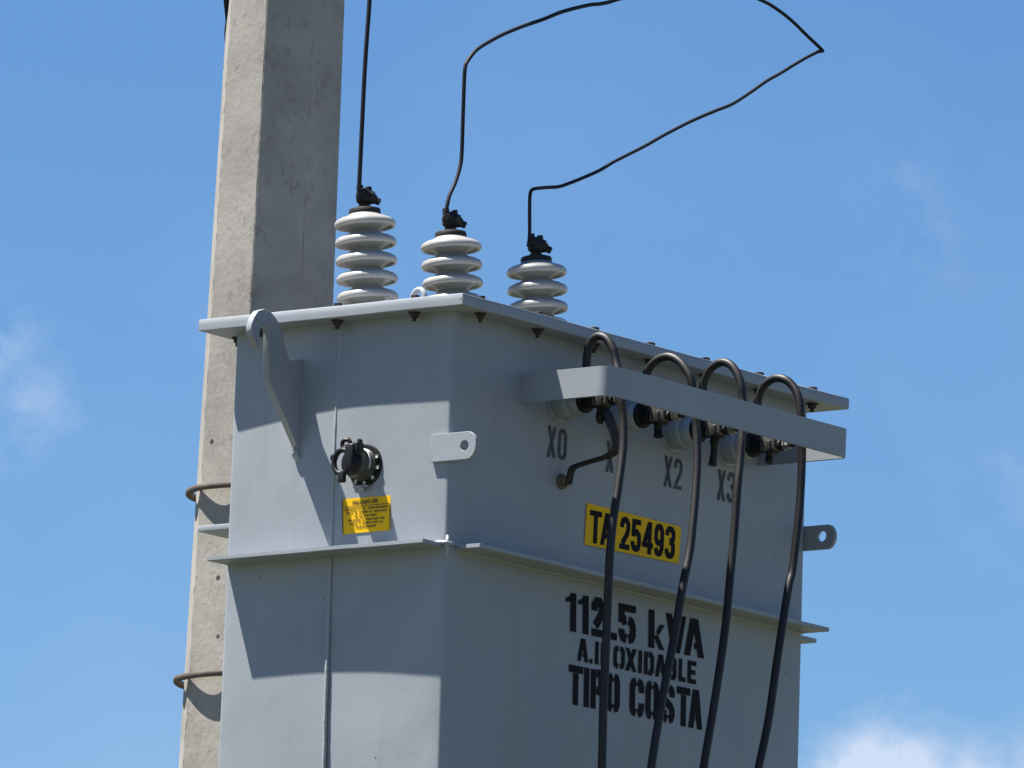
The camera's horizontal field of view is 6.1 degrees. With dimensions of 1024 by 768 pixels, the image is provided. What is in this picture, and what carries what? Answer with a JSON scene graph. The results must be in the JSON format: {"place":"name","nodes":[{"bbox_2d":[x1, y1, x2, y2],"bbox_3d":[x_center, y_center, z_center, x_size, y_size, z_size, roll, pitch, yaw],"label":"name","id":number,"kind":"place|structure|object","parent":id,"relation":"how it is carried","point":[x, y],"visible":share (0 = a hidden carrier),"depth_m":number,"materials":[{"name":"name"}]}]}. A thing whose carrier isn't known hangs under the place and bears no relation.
{"place":"outdoors","nodes":[
{"label":"outdoors","id":0,"kind":"place"},
{"bbox_2d":[0,0,1023,767],"label":"sky","id":1,"kind":"structure","parent":0,"point":[851,227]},
{"label":"ground","id":2,"kind":"structure","parent":0,"visible":0},
{"bbox_2d":[179,0,344,767],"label":"concrete pole","id":3,"kind":"object","parent":2,"relation":"on","point":[274,233],"visible":0.55,"depth_m":22.16,"materials":[{"name":"grey concrete"}]},
{"bbox_2d":[173,670,222,688],"bbox_3d":[-0.597,0.688,22.083,0.358,0.014,0.358,-5,-13,38],"label":"pole hoop","id":4,"kind":"object","parent":3,"relation":"attached to","point":[178,681],"visible":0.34,"depth_m":21.97,"materials":[{"name":"metal"}]},
{"bbox_2d":[198,185,848,767],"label":"transformer","id":5,"kind":"object","parent":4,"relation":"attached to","point":[414,531],"visible":0.99,"depth_m":21.27,"materials":[{"name":"grey metal"}]},
{"bbox_2d":[357,0,371,202],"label":"jumper wire","id":6,"kind":"object","parent":5,"relation":"on","point":[363,96],"visible":1,"depth_m":21.72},
{"bbox_2d":[442,0,620,219],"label":"jumper wire","id":7,"kind":"object","parent":5,"relation":"attached to","point":[481,46],"visible":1,"depth_m":22.04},
{"bbox_2d":[565,407,618,485],"bbox_3d":[0.176,0.121,21.279,0.140,0.201,0.038,-5,-13,38],"label":"grounding strap","id":8,"kind":"object","parent":5,"relation":"attached to","point":[612,428],"visible":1,"depth_m":21.25,"materials":[{"name":"metal"}]},
{"bbox_2d":[582,332,627,767],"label":"power cable","id":9,"kind":"object","parent":5,"relation":"attached to","point":[605,338],"visible":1,"depth_m":21.08,"materials":[{"name":"black rubber"}]},
{"bbox_2d":[643,352,700,767],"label":"power cable","id":10,"kind":"object","parent":5,"relation":"attached to","point":[655,361],"visible":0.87,"depth_m":21.24,"materials":[{"name":"black rubber"}]},
{"bbox_2d":[526,0,823,246],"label":"jumper wire","id":11,"kind":"object","parent":5,"relation":"attached to","point":[789,67],"visible":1,"depth_m":22.68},
{"bbox_2d":[699,358,746,767],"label":"power cable","id":12,"kind":"object","parent":5,"relation":"attached to","point":[729,364],"visible":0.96,"depth_m":21.41,"materials":[{"name":"black rubber"}]},
{"bbox_2d":[754,374,805,767],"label":"power cable","id":13,"kind":"object","parent":5,"relation":"attached to","point":[767,382],"visible":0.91,"depth_m":21.59,"materials":[{"name":"black rubber"}]},
{"bbox_2d":[185,481,230,501],"bbox_3d":[-0.577,0.259,22.160,0.346,0.014,0.346,-5,-13,38],"label":"pole hoop","id":14,"kind":"object","parent":3,"relation":"attached to","point":[190,492],"visible":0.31,"depth_m":22.05,"materials":[{"name":"metal"}]},
{"bbox_2d":[224,0,228,39],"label":"down lead","id":15,"kind":"object","parent":3,"relation":"attached to","point":[226,3],"visible":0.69,"depth_m":22.37,"materials":[{"name":"black metal"}]}
]}

